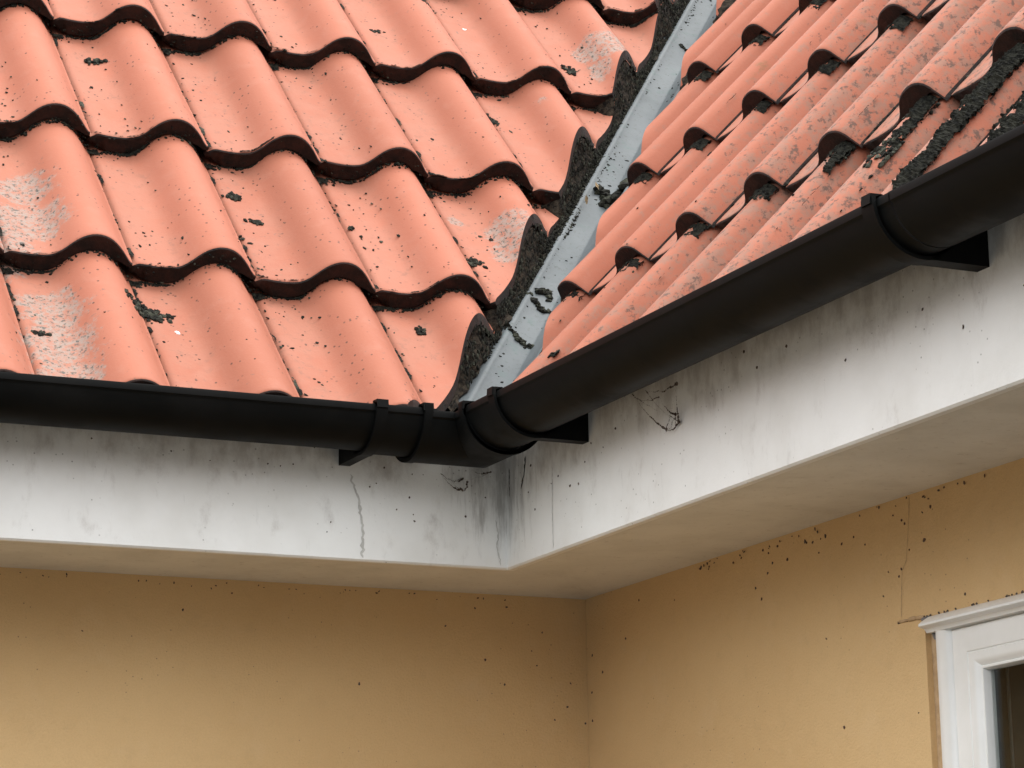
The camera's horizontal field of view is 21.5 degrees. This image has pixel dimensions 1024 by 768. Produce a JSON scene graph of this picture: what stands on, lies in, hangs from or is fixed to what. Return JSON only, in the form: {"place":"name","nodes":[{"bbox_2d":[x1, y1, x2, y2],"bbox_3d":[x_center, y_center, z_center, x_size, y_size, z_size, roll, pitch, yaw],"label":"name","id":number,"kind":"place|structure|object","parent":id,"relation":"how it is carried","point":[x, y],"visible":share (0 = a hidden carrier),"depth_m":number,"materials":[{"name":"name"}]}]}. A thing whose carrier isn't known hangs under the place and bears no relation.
{"place":"outdoors","nodes":[
{"label":"outdoors","id":0,"kind":"place"},
{"label":"ground","id":1,"kind":"structure","parent":0,"visible":0},
{"bbox_2d":[0,0,1023,767],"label":"house","id":2,"kind":"structure","parent":1,"relation":"on","point":[288,644],"depth_m":4.11,"materials":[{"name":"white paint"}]},
{"bbox_2d":[31,330,51,336],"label":"moss clump","id":3,"kind":"object","parent":2,"relation":"on","point":[40,333],"visible":1,"depth_m":3.91,"materials":[{"name":"grey plant"}]},
{"bbox_2d":[84,57,107,64],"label":"moss clump","id":4,"kind":"object","parent":2,"relation":"on","point":[95,61],"visible":1,"depth_m":4.63,"materials":[{"name":"grey plant"}]},
{"bbox_2d":[124,288,175,323],"bbox_3d":[-0.552,-0.111,4.059,0.096,0.055,0.049,11,-18,-42],"label":"moss clump","id":5,"kind":"object","parent":2,"relation":"on","point":[149,314],"visible":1,"depth_m":4.05,"materials":[{"name":"grey plant"}]},
{"bbox_2d":[0,371,375,450],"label":"gutter","id":6,"kind":"object","parent":2,"relation":"attached to","point":[74,403],"visible":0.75,"depth_m":3.83,"materials":[{"name":"black plastic"}]},
{"bbox_2d":[221,191,241,200],"bbox_3d":[-0.459,-0.308,4.417,0.035,0.024,0.021,0,-13,-4],"label":"moss clump","id":7,"kind":"object","parent":2,"relation":"on","point":[231,195],"visible":1,"depth_m":4.41,"materials":[{"name":"grey plant"}]},
{"bbox_2d":[243,218,263,225],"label":"moss clump","id":8,"kind":"object","parent":2,"relation":"on","point":[257,222],"visible":1,"depth_m":4.36,"materials":[{"name":"grey plant"}]},
{"bbox_2d":[369,29,385,33],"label":"moss clump","id":9,"kind":"object","parent":2,"relation":"on","point":[375,31],"visible":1,"depth_m":5.05,"materials":[{"name":"grey plant"}]},
{"bbox_2d":[414,325,426,335],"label":"moss clump","id":10,"kind":"object","parent":2,"relation":"on","point":[421,331],"visible":1,"depth_m":4.27,"materials":[{"name":"grey plant"}]},
{"bbox_2d":[339,386,588,467],"bbox_3d":[-0.075,0.072,3.994,0.277,0.076,0.285,5,-15,-25],"label":"gutter corner","id":11,"kind":"object","parent":2,"relation":"attached to","point":[483,432],"visible":0.9,"depth_m":3.96,"materials":[{"name":"black plastic"}]},
{"bbox_2d":[440,471,491,491],"bbox_3d":[-0.074,0.146,4.130,0.091,0.037,0.011,5,-15,-25],"label":"cobweb","id":12,"kind":"object","parent":2,"relation":"attached to","point":[460,479],"visible":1,"depth_m":4.13},
{"bbox_2d":[466,256,487,268],"bbox_3d":[-0.061,-0.202,4.472,0.040,0.026,0.022,5,-15,-25],"label":"moss clump","id":13,"kind":"object","parent":2,"relation":"on","point":[472,262],"visible":0.98,"depth_m":4.47,"materials":[{"name":"grey plant"}]},
{"bbox_2d":[486,113,499,126],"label":"moss clump","id":14,"kind":"object","parent":2,"relation":"on","point":[493,121],"visible":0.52,"depth_m":4.92,"materials":[{"name":"grey plant"}]},
{"bbox_2d":[0,0,1023,395],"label":"moss","id":15,"kind":"object","parent":2,"relation":"on","point":[986,86],"visible":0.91,"depth_m":4.33,"materials":[{"name":"black plant"}]},
{"bbox_2d":[504,323,533,348],"bbox_3d":[0.011,-0.076,4.359,0.055,0.053,0.021,-8,-15,29],"label":"moss clump","id":16,"kind":"object","parent":2,"relation":"on","point":[519,340],"visible":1,"depth_m":4.35,"materials":[{"name":"grey plant"}]},
{"bbox_2d":[19,285,1023,728],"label":"dirt specks","id":17,"kind":"object","parent":2,"relation":"on","point":[709,561],"visible":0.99,"depth_m":3.91,"materials":[{"name":"brown soil"}]},
{"bbox_2d":[526,291,551,313],"bbox_3d":[0.044,-0.135,4.466,0.051,0.048,0.023,-9,-15,29],"label":"moss clump","id":18,"kind":"object","parent":2,"relation":"on","point":[541,309],"visible":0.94,"depth_m":4.46,"materials":[{"name":"black plant"}]},
{"bbox_2d":[534,287,553,301],"bbox_3d":[0.054,-0.148,4.498,0.034,0.031,0.028,5,-15,-25],"label":"moss clump","id":19,"kind":"object","parent":2,"relation":"on","point":[546,293],"visible":1,"depth_m":4.50,"materials":[{"name":"black plant"}]},
{"bbox_2d":[547,349,559,357],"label":"moss clump","id":20,"kind":"object","parent":2,"relation":"on","point":[553,354],"visible":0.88,"depth_m":4.00,"materials":[{"name":"grey plant"}]},
{"bbox_2d":[560,64,576,75],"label":"moss clump","id":21,"kind":"object","parent":2,"relation":"on","point":[573,71],"visible":1,"depth_m":5.17,"materials":[{"name":"grey plant"}]},
{"bbox_2d":[593,178,628,208],"bbox_3d":[0.177,-0.337,4.831,0.084,0.064,0.046,-10,-16,34],"label":"moss clump","id":22,"kind":"object","parent":2,"relation":"on","point":[607,199],"visible":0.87,"depth_m":4.82,"materials":[{"name":"grey plant"}]},
{"bbox_2d":[632,382,679,430],"bbox_3d":[0.202,0.035,3.706,0.022,0.069,0.143,5,-15,-25],"label":"cobweb","id":23,"kind":"object","parent":2,"relation":"attached to","point":[672,413],"visible":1,"depth_m":3.68},
{"bbox_2d":[496,192,951,433],"bbox_3d":[0.238,-0.062,3.464,0.117,0.058,1.080,5,-15,-25],"label":"gutter","id":24,"kind":"object","parent":2,"relation":"attached to","point":[839,257],"visible":0.85,"depth_m":3.35,"materials":[{"name":"black plastic"}]},
{"bbox_2d":[862,126,912,178],"bbox_3d":[0.474,-0.286,3.358,0.084,0.082,0.038,2,-14,-12],"label":"moss clump","id":25,"kind":"object","parent":2,"relation":"on","point":[891,151],"visible":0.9,"depth_m":3.35,"materials":[{"name":"grey plant"}]},
{"bbox_2d":[861,193,989,271],"bbox_3d":[0.463,-0.170,3.025,0.154,0.072,0.024,5,-15,-25],"label":"gutter bracket","id":26,"kind":"object","parent":2,"relation":"attached to","point":[971,254],"visible":0.87,"depth_m":3.01,"materials":[{"name":"black plastic"}]},
{"bbox_2d":[889,124,1023,246],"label":"gutter","id":27,"kind":"object","parent":2,"relation":"attached to","point":[969,194],"visible":1,"depth_m":2.87,"materials":[{"name":"black plastic"}]},
{"bbox_2d":[918,593,1023,767],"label":"window","id":28,"kind":"structure","parent":2,"relation":"in","point":[978,650],"depth_m":3.45,"materials":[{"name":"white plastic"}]}
]}

